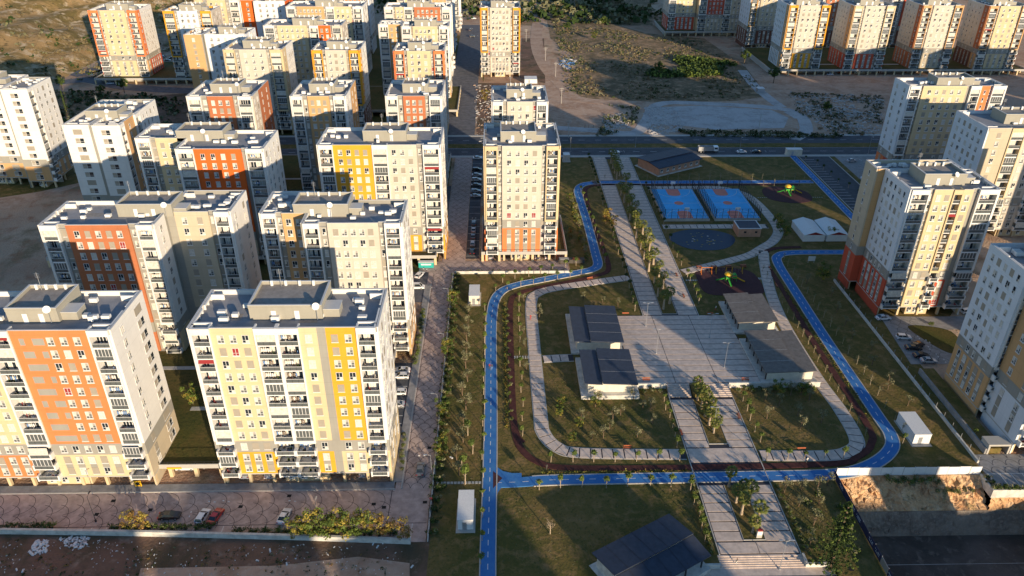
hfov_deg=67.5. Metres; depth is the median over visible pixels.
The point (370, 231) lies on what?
window
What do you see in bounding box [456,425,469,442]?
olive tree
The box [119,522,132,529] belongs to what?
hedge bush
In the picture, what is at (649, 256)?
palm tree
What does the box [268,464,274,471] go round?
window
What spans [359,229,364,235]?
window
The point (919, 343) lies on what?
parked car
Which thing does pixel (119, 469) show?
window
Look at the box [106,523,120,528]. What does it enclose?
hedge bush
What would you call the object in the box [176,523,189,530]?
hedge bush
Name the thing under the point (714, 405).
palm tree
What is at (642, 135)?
pavement
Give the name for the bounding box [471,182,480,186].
parked car
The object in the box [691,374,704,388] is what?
palm tree
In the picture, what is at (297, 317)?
roof door
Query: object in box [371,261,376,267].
window
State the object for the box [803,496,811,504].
shrub
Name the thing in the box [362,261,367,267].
window
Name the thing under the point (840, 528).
shrubs
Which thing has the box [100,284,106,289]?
window
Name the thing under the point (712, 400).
palm tree
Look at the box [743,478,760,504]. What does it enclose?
palm tree
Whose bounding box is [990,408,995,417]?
window
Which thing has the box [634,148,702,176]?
clubhouse
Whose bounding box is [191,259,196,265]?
window
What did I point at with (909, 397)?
olive tree
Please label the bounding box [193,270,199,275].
window
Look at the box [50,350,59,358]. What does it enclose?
window
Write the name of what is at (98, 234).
window
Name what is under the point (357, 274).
window
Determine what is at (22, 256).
ground
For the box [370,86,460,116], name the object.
podium deck
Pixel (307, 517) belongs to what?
tree
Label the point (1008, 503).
earth bank
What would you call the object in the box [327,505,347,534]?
tree
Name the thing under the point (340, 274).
window
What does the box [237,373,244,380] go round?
window
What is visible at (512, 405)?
running track
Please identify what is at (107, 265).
window
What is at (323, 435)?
window
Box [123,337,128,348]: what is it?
window
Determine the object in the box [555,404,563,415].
tree
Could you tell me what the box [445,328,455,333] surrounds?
hedge bush
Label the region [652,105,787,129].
gravel yard
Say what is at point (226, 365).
window
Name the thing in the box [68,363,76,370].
window
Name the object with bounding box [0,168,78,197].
scrub ground
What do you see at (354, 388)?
window
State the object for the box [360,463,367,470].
window
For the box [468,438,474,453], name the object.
young tree
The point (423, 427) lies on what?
street
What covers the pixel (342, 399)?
window
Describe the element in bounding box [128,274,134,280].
window
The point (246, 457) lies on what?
window
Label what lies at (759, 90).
site container
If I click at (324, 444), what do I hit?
window
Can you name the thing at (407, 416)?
pavement
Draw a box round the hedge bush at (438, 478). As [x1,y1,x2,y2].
[430,473,443,481]
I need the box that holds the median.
[280,143,878,148]
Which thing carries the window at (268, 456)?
in the apartment tower at (297, 380)
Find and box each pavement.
[0,482,394,492]
[279,134,880,136]
[394,284,430,481]
[451,155,875,157]
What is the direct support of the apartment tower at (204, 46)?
on the ground at (22, 256)
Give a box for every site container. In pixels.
[456,490,475,532]
[468,285,480,305]
[524,76,537,83]
[562,152,570,161]
[755,87,764,93]
[784,148,802,156]
[894,412,931,446]
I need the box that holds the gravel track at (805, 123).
[557,101,812,140]
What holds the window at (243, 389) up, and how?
in the apartment tower at (297, 380)
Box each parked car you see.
[157,510,191,520]
[175,468,204,471]
[194,501,214,524]
[207,500,229,523]
[241,474,248,478]
[264,474,271,478]
[276,500,295,524]
[359,473,366,477]
[394,366,410,372]
[395,372,408,379]
[396,388,406,395]
[397,400,404,407]
[414,268,426,278]
[414,282,424,289]
[416,455,424,476]
[469,245,474,254]
[470,193,480,197]
[470,233,475,238]
[471,172,481,176]
[471,177,480,181]
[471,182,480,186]
[471,188,480,192]
[471,227,475,232]
[472,167,481,170]
[473,155,481,159]
[736,149,746,152]
[751,149,761,152]
[846,158,861,162]
[875,314,897,320]
[895,333,919,340]
[904,343,930,350]
[910,339,929,346]
[912,351,938,358]
[919,356,945,363]
[960,307,967,314]
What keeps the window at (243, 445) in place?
in the apartment tower at (297, 380)
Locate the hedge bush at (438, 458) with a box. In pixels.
[434,452,448,461]
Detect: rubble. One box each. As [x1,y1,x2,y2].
[473,85,492,143]
[558,58,576,69]
[601,112,630,129]
[643,106,682,134]
[789,95,884,133]
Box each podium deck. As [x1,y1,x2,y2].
[18,343,396,478]
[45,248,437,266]
[94,61,191,83]
[282,153,450,191]
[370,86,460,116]
[481,215,566,260]
[654,20,736,35]
[742,47,1023,74]
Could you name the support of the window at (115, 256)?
in the apartment tower at (175, 257)
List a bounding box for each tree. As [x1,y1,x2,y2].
[54,76,64,89]
[95,84,105,92]
[115,78,127,92]
[118,509,138,529]
[132,510,149,529]
[179,381,200,404]
[282,514,309,539]
[302,506,326,537]
[312,511,335,539]
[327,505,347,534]
[336,506,362,541]
[348,510,373,535]
[367,512,385,536]
[379,515,395,535]
[393,516,412,539]
[432,433,448,453]
[434,395,449,414]
[440,338,453,355]
[446,289,457,301]
[451,444,461,460]
[452,460,462,475]
[456,409,466,425]
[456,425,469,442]
[457,380,466,395]
[457,393,471,409]
[458,452,466,462]
[460,463,468,484]
[461,323,470,341]
[461,350,472,368]
[461,368,472,381]
[462,419,471,435]
[464,304,471,315]
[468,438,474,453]
[477,552,484,563]
[479,507,484,517]
[479,530,484,540]
[480,467,485,476]
[481,89,489,99]
[535,479,542,489]
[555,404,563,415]
[556,394,566,406]
[558,473,563,487]
[563,21,570,27]
[565,193,572,201]
[567,430,576,442]
[568,227,573,238]
[573,214,580,224]
[574,416,583,427]
[579,475,583,485]
[589,392,601,406]
[591,449,597,461]
[599,16,606,22]
[599,424,608,437]
[601,210,609,223]
[603,475,610,487]
[608,149,614,163]
[608,215,618,225]
[608,407,618,418]
[610,154,616,168]
[616,164,623,175]
[617,181,625,195]
[620,186,628,202]
[623,172,630,189]
[624,195,632,210]
[624,472,632,486]
[625,182,633,196]
[626,205,634,220]
[628,193,635,205]
[631,210,640,228]
[632,200,639,213]
[633,219,641,237]
[636,450,641,461]
[637,233,646,249]
[639,219,647,234]
[641,241,648,259]
[643,226,651,244]
[644,250,656,271]
[645,232,655,250]
[647,473,654,485]
[648,397,654,408]
[650,246,660,264]
[650,266,660,283]
[654,61,664,72]
[655,278,662,296]
[656,259,664,276]
[656,448,662,459]
[659,289,669,309]
[660,271,668,288]
[667,286,674,303]
[668,473,676,486]
[675,435,681,446]
[678,447,684,461]
[688,477,695,490]
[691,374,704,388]
[694,381,704,400]
[696,389,709,406]
[697,503,703,516]
[700,402,709,416]
[700,515,707,529]
[702,388,713,402]
[702,528,710,541]
[704,406,717,425]
[706,395,716,405]
[709,404,719,420]
[710,418,719,433]
[713,413,723,425]
[725,465,737,487]
[731,482,744,502]
[738,490,752,514]
[739,478,748,495]
[741,49,751,63]
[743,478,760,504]
[745,398,751,409]
[747,514,761,532]
[748,407,754,420]
[751,498,769,522]
[763,387,772,399]
[765,405,774,418]
[766,446,771,460]
[768,66,781,82]
[772,213,782,222]
[773,378,788,393]
[776,218,786,228]
[777,393,783,405]
[779,224,791,237]
[781,476,793,492]
[786,448,792,459]
[787,381,798,395]
[794,403,804,415]
[796,379,811,395]
[796,478,806,489]
[797,495,804,506]
[798,414,808,428]
[806,388,815,399]
[806,527,816,543]
[811,506,822,524]
[814,260,832,281]
[814,475,825,487]
[817,494,825,504]
[818,409,827,422]
[823,101,832,112]
[823,471,835,485]
[842,446,848,458]
[906,394,914,405]
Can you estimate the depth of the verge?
338.88 m
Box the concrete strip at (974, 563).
[901,563,1010,564]
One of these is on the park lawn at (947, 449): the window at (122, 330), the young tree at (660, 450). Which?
the young tree at (660, 450)
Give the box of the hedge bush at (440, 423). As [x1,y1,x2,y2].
[437,418,449,426]
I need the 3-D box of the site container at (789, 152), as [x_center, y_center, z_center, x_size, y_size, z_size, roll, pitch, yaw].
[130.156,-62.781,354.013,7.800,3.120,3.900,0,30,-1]
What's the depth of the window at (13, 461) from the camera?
164.39 m
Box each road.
[57,77,193,92]
[70,67,102,76]
[279,136,879,143]
[281,139,877,155]
[835,156,874,179]
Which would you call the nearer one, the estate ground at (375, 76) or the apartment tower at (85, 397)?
the apartment tower at (85, 397)
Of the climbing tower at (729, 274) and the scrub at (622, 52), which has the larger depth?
the scrub at (622, 52)
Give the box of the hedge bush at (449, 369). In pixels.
[441,366,454,373]
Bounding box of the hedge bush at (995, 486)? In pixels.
[990,483,1006,489]
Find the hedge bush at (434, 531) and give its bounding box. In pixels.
[425,527,438,534]
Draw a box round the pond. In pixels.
[669,229,734,249]
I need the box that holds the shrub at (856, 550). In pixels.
[851,545,861,553]
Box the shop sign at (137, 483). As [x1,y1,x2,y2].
[134,481,141,485]
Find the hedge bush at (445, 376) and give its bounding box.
[441,375,452,379]
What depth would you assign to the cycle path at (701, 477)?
174.09 m
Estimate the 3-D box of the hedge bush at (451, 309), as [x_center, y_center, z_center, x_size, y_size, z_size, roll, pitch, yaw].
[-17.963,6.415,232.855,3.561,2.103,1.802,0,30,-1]
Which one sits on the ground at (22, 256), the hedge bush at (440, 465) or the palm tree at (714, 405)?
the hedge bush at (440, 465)
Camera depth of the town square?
212.47 m
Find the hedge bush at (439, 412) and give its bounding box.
[436,411,449,418]
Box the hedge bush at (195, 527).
[189,523,203,530]
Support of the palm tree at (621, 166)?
on the planting bed at (620, 177)
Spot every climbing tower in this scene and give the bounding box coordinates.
[716,271,744,285]
[777,184,801,195]
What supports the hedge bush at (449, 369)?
on the ground at (22, 256)
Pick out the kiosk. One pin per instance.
(747, 228)
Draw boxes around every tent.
[791,217,824,241]
[814,217,847,240]
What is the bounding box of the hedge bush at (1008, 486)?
[1002,483,1015,491]
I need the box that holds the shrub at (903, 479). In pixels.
[900,476,908,483]
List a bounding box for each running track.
[507,183,799,442]
[511,246,876,470]
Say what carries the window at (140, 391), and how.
in the apartment tower at (85, 397)
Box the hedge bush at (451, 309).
[447,306,457,312]
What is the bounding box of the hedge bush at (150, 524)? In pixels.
[143,522,158,529]
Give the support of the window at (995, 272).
in the apartment tower at (984, 374)
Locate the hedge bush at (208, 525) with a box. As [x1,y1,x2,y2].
[198,521,215,529]
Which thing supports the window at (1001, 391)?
in the apartment tower at (984, 374)
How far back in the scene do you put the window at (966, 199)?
213.62 m
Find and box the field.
[545,49,1023,134]
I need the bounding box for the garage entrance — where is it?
[981,436,1011,453]
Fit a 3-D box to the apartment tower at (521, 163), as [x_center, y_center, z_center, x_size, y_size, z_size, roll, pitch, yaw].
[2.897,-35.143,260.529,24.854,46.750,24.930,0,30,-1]
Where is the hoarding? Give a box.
[836,466,981,474]
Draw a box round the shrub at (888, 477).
[884,474,895,483]
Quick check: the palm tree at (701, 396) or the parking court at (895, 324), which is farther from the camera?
the parking court at (895, 324)
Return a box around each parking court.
[883,316,963,363]
[976,454,1023,486]
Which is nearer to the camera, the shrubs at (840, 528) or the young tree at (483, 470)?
the shrubs at (840, 528)
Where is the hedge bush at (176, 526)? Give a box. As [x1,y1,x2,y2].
[164,522,179,530]
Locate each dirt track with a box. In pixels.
[530,6,832,114]
[738,70,795,117]
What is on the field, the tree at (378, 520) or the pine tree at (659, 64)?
the pine tree at (659, 64)
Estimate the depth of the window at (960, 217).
216.62 m
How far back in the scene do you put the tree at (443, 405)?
188.56 m
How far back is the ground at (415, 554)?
152.87 m
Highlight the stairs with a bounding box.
[694,553,836,575]
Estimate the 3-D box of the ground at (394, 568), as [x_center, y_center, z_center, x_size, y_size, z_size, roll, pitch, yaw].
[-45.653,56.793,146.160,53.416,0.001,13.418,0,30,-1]
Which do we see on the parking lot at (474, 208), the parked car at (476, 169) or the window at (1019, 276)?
the parked car at (476, 169)
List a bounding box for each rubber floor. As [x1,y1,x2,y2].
[696,267,763,295]
[762,186,811,202]
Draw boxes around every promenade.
[592,157,698,315]
[667,393,801,554]
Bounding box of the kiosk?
[733,220,761,236]
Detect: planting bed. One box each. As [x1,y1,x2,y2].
[606,159,623,179]
[615,184,676,313]
[693,399,727,443]
[724,485,765,540]
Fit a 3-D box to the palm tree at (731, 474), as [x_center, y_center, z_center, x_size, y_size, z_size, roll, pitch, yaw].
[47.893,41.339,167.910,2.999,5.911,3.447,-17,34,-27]
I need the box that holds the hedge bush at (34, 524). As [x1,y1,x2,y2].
[29,521,43,527]
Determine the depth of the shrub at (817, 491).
166.84 m
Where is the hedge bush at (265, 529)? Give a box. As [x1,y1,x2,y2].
[256,526,268,532]
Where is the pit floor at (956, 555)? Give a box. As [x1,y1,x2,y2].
[872,535,1023,575]
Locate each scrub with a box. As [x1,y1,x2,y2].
[0,0,191,79]
[0,539,386,575]
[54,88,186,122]
[293,0,662,24]
[543,0,640,24]
[551,14,757,99]
[595,103,639,136]
[677,128,843,138]
[788,91,883,135]
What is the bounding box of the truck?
[697,145,718,152]
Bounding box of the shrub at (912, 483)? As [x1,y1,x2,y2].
[908,479,916,485]
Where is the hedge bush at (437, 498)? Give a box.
[427,494,442,501]
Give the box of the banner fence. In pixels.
[833,470,892,575]
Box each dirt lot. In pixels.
[0,183,78,210]
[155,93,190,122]
[477,83,505,134]
[520,38,544,82]
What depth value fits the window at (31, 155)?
309.84 m
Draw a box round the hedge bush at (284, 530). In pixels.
[280,527,289,533]
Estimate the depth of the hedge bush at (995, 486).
168.35 m
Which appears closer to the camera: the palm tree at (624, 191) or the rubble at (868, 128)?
the palm tree at (624, 191)
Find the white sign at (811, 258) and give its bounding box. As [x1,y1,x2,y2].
[808,256,815,260]
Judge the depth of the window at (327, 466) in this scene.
167.55 m
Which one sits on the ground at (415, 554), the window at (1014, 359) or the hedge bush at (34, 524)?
the hedge bush at (34, 524)
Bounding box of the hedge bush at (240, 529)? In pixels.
[231,526,245,531]
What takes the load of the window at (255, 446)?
in the apartment tower at (297, 380)
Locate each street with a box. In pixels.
[0,275,853,570]
[395,173,481,489]
[419,261,567,271]
[442,158,471,261]
[448,25,480,134]
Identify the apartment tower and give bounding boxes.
[0,71,75,187]
[0,273,178,485]
[37,182,261,352]
[62,97,159,200]
[87,1,163,76]
[134,116,286,263]
[162,2,222,81]
[183,19,255,88]
[186,72,275,129]
[186,269,399,483]
[194,0,243,26]
[222,36,297,133]
[239,0,292,36]
[258,182,416,356]
[263,10,348,84]
[285,0,371,73]
[289,71,359,188]
[305,0,376,52]
[311,31,372,126]
[316,114,447,258]
[378,11,451,97]
[384,0,454,75]
[385,70,448,184]
[393,38,448,134]
[397,0,456,51]
[455,0,462,31]
[480,0,519,76]
[483,121,560,260]
[491,75,548,122]
[662,0,740,34]
[735,0,777,46]
[768,0,830,72]
[821,0,838,46]
[827,0,895,73]
[838,153,1001,314]
[875,67,1007,159]
[883,0,951,46]
[892,0,964,72]
[943,100,1023,235]
[943,243,1023,453]
[952,0,1023,73]
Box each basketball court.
[650,180,710,220]
[697,180,761,220]
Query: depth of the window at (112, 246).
192.80 m
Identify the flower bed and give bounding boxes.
[493,471,501,487]
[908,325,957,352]
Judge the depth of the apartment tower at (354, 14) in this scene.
460.62 m
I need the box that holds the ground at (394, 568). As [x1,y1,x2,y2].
[139,557,409,575]
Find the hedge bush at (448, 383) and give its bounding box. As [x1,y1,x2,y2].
[439,380,451,386]
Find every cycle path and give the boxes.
[479,157,892,575]
[497,250,900,487]
[497,467,521,493]
[790,156,852,219]
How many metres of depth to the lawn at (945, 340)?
222.22 m
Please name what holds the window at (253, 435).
in the apartment tower at (297, 380)
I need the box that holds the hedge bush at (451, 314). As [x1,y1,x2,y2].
[445,312,457,317]
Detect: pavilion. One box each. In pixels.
[565,305,623,354]
[575,348,639,399]
[589,514,710,575]
[718,292,778,333]
[739,329,816,381]
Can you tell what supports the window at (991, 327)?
in the apartment tower at (984, 374)
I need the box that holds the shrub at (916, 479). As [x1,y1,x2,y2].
[913,474,922,483]
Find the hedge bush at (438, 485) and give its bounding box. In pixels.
[428,482,447,491]
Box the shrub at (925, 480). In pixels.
[919,477,931,484]
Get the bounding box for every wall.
[0,528,410,543]
[427,273,453,541]
[454,270,571,273]
[833,279,979,462]
[858,510,1023,536]
[980,473,1023,497]
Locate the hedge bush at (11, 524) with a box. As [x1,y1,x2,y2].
[3,521,18,527]
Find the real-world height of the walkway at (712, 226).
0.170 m
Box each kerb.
[0,488,394,493]
[401,285,430,488]
[798,156,852,210]
[829,156,859,184]
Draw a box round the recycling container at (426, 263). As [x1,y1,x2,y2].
[418,260,433,267]
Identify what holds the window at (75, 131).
in the apartment tower at (100, 135)
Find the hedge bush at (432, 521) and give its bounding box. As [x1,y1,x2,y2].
[429,516,442,523]
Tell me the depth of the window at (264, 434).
162.75 m
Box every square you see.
[617,315,820,396]
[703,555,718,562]
[704,567,835,575]
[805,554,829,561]
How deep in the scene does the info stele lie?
155.97 m
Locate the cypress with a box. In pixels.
[60,90,66,111]
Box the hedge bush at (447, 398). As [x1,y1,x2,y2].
[438,395,450,402]
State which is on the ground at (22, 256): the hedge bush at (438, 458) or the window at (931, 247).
the hedge bush at (438, 458)
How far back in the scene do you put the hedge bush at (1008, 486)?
168.50 m
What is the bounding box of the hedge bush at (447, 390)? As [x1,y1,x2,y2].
[438,386,451,395]
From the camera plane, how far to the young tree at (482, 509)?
159.86 m
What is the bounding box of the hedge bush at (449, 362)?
[441,360,452,366]
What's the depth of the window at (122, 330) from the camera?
153.45 m
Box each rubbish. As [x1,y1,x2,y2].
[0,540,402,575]
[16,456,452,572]
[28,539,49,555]
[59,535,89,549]
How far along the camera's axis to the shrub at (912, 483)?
170.88 m
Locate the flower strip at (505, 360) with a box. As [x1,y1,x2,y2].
[502,287,871,474]
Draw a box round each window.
[0,128,8,132]
[0,400,6,408]
[0,435,8,442]
[0,457,5,464]
[1,468,9,475]
[2,136,10,140]
[2,412,11,419]
[4,446,13,453]
[5,143,13,147]
[7,150,15,154]
[7,424,15,431]
[9,93,18,98]
[9,157,17,161]
[9,457,17,464]
[12,101,20,105]
[12,164,19,168]
[12,435,20,442]
[13,468,22,474]
[14,171,22,175]
[15,109,23,113]
[16,446,25,453]
[17,117,25,121]
[19,124,28,128]
[21,457,29,464]
[22,132,30,135]
[24,139,32,143]
[25,468,33,474]
[27,146,35,150]
[29,154,37,157]
[31,161,39,164]
[34,168,41,172]
[36,175,44,179]
[45,337,55,345]
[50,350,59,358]
[55,363,63,371]
[59,337,68,345]
[59,376,68,383]
[59,446,68,452]
[62,477,68,482]
[63,350,73,358]
[63,388,72,395]
[63,457,71,463]
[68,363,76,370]
[68,400,76,407]
[68,467,75,474]
[72,129,82,134]
[72,337,82,345]
[72,375,81,383]
[72,412,80,418]
[72,446,80,452]
[73,231,80,237]
[75,138,84,143]
[76,388,85,395]
[76,423,84,430]
[76,457,84,463]
[77,147,87,151]
[77,242,83,248]
[77,350,86,358]
[79,467,87,474]
[80,155,89,160]
[80,253,87,259]
[80,434,88,441]
[81,363,90,370]
[81,400,89,407]
[82,164,91,168]
[83,264,90,270]
[84,231,90,237]
[84,446,92,452]
[85,172,94,176]
[85,375,94,383]
[85,411,93,418]
[86,274,93,280]
[87,180,96,185]
[87,242,94,248]
[88,423,97,430]
[88,457,96,463]
[89,188,99,193]
[89,388,98,395]
[90,284,96,289]
[91,253,97,259]
[92,196,100,200]
[92,434,101,441]
[92,467,99,473]
[93,400,101,407]
[94,263,100,270]
[95,231,101,237]
[96,445,104,452]
[97,274,103,280]
[97,411,106,418]
[98,242,104,248]
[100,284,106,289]
[100,456,108,463]
[101,130,110,135]
[101,253,108,259]
[101,423,109,430]
[103,139,112,144]
[104,263,110,270]
[104,467,111,473]
[105,147,115,152]
[105,231,112,237]
[105,434,113,441]
[107,274,114,280]
[108,156,117,161]
[109,242,115,248]
[109,445,117,452]
[110,164,119,169]
[110,284,116,289]
[112,173,121,177]
[112,253,118,259]
[112,456,120,463]
[114,181,123,185]
[115,263,121,269]
[116,231,123,237]
[116,467,124,473]
[117,189,125,193]
[118,274,124,280]
[119,242,126,248]
[120,324,124,335]
[121,284,126,289]
[122,253,129,259]
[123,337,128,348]
[125,263,131,269]
[127,350,132,360]
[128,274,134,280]
[131,284,137,289]
[131,362,135,372]
[134,302,141,317]
[134,374,139,384]
[137,315,145,329]
[138,251,142,258]
[138,385,142,396]
[141,327,148,341]
[141,397,146,408]
[144,339,151,353]
[145,408,149,419]
[147,351,155,365]
[148,420,152,430]
[151,363,157,376]
[154,373,161,388]
[157,384,164,399]
[158,452,162,462]
[160,395,166,410]
[163,407,169,420]
[166,416,172,431]
[169,427,175,441]
[181,218,187,224]
[184,228,189,234]
[186,239,192,245]
[189,249,194,255]
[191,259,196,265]
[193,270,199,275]
[196,279,201,285]
[197,217,203,224]
[198,289,203,295]
[199,228,205,234]
[201,239,207,245]
[204,249,209,255]
[206,259,211,265]
[208,269,214,275]
[210,279,216,285]
[216,335,224,343]
[219,348,227,356]
[222,361,230,368]
[225,373,232,381]
[227,385,235,393]
[229,335,237,343]
[230,397,238,404]
[231,348,239,356]
[233,409,240,416]
[234,361,242,368]
[235,421,243,427]
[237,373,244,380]
[238,432,245,439]
[239,385,247,393]
[240,443,247,449]
[241,335,249,343]
[242,397,249,404]
[243,454,250,460]
[244,348,251,355]
[245,409,252,416]
[245,465,252,471]
[247,361,254,368]
[247,420,254,427]
[249,373,257,380]
[249,432,257,438]
[251,385,259,392]
[252,443,259,449]
[254,397,261,404]
[254,454,261,460]
[256,409,264,416]
[256,464,263,471]
[259,420,266,427]
[261,432,268,438]
[263,443,270,449]
[265,454,272,460]
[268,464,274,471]
[286,219,291,225]
[287,230,293,236]
[289,240,294,246]
[291,251,296,257]
[292,261,297,267]
[294,271,299,277]
[296,219,300,225]
[305,335,312,342]
[307,347,314,355]
[308,360,316,368]
[310,372,318,380]
[312,385,319,392]
[314,397,321,404]
[316,408,323,415]
[318,420,324,426]
[320,431,326,438]
[321,442,328,449]
[323,453,329,459]
[325,464,331,470]
[331,334,338,342]
[332,347,340,355]
[333,229,338,235]
[334,240,339,246]
[334,360,341,367]
[335,251,341,257]
[336,372,343,380]
[337,261,342,267]
[337,384,344,392]
[338,272,343,278]
[339,282,344,287]
[339,396,346,403]
[340,408,347,415]
[341,229,347,235]
[342,420,349,426]
[343,240,348,246]
[344,251,349,257]
[344,334,352,342]
[344,431,350,437]
[345,261,350,267]
[345,442,352,448]
[346,272,352,278]
[346,347,353,355]
[347,453,353,459]
[348,282,352,287]
[348,360,355,367]
[348,463,354,470]
[349,372,356,380]
[350,229,355,235]
[351,240,357,246]
[351,384,357,392]
[352,396,359,403]
[353,251,358,257]
[354,261,359,267]
[354,408,360,415]
[355,272,360,278]
[355,419,362,426]
[356,282,361,287]
[356,431,363,437]
[358,442,364,448]
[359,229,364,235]
[359,453,365,459]
[360,240,365,246]
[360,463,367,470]
[361,251,366,257]
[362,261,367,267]
[363,272,368,278]
[364,282,369,287]
[368,229,373,235]
[369,240,374,246]
[370,251,375,257]
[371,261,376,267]
[372,272,377,278]
[373,282,378,287]
[382,249,385,256]
[515,178,519,183]
[515,187,519,192]
[920,244,926,250]
[923,263,928,268]
[925,254,931,259]
[926,225,932,231]
[928,244,934,250]
[929,215,935,221]
[931,235,937,240]
[932,205,938,211]
[934,225,940,231]
[935,195,941,201]
[937,215,943,221]
[940,205,946,211]
[943,195,949,201]
[945,254,950,259]
[948,244,953,250]
[951,235,956,240]
[954,225,960,230]
[957,215,963,221]
[960,205,966,211]
[961,354,966,363]
[963,195,969,201]
[969,334,973,342]
[969,376,973,385]
[972,324,977,332]
[972,366,977,375]
[976,313,981,322]
[976,356,981,365]
[980,302,985,311]
[980,345,985,354]
[983,335,989,344]
[984,291,989,300]
[988,280,993,289]
[988,324,993,333]
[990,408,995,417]
[992,269,997,278]
[992,313,997,322]
[994,398,999,407]
[996,258,1001,267]
[996,302,1001,311]
[998,387,1003,397]
[1000,291,1005,300]
[1002,308,1007,317]
[1002,377,1008,386]
[1004,280,1010,289]
[1004,424,1009,432]
[1007,366,1012,376]
[1008,268,1014,277]
[1008,413,1014,422]
[1011,356,1016,365]
[1012,402,1018,412]
[1015,274,1020,283]
[1015,344,1021,354]
[1017,392,1023,401]
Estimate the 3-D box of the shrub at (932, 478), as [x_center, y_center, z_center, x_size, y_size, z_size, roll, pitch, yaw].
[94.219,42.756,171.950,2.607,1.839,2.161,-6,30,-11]
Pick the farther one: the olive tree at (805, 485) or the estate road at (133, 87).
the estate road at (133, 87)
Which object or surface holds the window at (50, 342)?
in the apartment tower at (85, 397)
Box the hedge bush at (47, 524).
[38,520,56,527]
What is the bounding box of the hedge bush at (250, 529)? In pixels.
[246,527,256,532]
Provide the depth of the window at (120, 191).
270.11 m
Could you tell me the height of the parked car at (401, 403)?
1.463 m
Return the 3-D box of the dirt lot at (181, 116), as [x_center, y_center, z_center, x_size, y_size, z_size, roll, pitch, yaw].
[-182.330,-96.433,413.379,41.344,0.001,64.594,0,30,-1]
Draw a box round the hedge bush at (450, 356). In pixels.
[444,354,454,359]
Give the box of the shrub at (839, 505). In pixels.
[835,501,844,509]
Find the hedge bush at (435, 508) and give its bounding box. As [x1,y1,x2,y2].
[428,505,442,511]
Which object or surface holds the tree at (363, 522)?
on the ground at (415, 554)
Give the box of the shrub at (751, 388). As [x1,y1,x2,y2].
[748,385,754,391]
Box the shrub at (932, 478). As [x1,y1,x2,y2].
[927,475,936,481]
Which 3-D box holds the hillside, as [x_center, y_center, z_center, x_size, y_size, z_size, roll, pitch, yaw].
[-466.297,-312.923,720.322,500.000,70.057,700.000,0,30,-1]
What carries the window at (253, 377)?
in the apartment tower at (297, 380)
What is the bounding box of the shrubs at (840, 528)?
[809,501,857,575]
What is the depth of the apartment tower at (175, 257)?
199.28 m
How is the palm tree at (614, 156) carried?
on the planting bed at (620, 177)
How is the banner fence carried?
on the park lawn at (947, 449)
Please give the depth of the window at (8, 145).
311.66 m
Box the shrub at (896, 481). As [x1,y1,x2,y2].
[894,478,902,484]
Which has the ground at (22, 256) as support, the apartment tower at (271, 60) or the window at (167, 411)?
the apartment tower at (271, 60)
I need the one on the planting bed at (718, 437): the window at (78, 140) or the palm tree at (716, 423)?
the palm tree at (716, 423)
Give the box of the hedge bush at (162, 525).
[153,522,171,529]
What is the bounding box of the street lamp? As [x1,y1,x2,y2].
[779,539,794,569]
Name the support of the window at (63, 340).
in the apartment tower at (85, 397)
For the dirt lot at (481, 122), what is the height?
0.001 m
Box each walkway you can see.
[525,275,686,459]
[542,354,573,362]
[647,186,782,273]
[662,224,767,228]
[758,248,864,460]
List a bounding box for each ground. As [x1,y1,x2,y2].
[0,0,1023,485]
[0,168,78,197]
[0,481,434,575]
[55,91,181,118]
[139,557,409,575]
[258,35,459,279]
[536,0,652,25]
[547,7,761,101]
[831,553,886,575]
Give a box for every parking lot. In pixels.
[395,363,411,425]
[413,272,428,301]
[447,186,450,214]
[466,159,481,258]
[800,156,859,210]
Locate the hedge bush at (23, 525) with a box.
[16,521,31,527]
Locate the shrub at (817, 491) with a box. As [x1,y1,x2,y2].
[815,488,821,497]
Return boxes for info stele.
[756,529,762,537]
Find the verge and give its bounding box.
[830,156,860,183]
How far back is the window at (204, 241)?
201.57 m
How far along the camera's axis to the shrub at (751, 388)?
199.30 m
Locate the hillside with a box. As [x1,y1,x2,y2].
[0,0,193,84]
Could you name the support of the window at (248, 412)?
in the apartment tower at (297, 380)
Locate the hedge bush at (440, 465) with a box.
[432,463,444,469]
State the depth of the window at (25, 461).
164.47 m
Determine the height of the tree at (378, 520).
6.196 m
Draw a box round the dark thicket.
[644,54,737,77]
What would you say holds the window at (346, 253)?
in the apartment tower at (339, 239)
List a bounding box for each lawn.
[426,157,983,575]
[789,223,993,454]
[918,368,1001,453]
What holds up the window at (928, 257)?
in the apartment tower at (918, 229)
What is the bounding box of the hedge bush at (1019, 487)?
[1014,484,1023,489]
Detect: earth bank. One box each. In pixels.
[841,475,987,511]
[988,497,1023,509]
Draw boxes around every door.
[21,314,28,322]
[38,314,45,322]
[151,209,155,216]
[294,311,299,319]
[310,209,313,216]
[462,522,466,528]
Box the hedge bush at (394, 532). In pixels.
[387,527,397,535]
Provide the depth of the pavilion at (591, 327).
218.95 m
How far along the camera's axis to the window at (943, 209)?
215.04 m
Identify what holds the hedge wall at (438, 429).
on the ground at (22, 256)
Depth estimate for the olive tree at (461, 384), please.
195.97 m
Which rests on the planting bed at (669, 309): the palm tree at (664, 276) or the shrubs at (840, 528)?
the palm tree at (664, 276)
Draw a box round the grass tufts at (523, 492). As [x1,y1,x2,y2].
[431,280,694,575]
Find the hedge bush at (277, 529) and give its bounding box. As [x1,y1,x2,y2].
[268,525,281,532]
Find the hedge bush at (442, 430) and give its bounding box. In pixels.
[433,427,449,434]

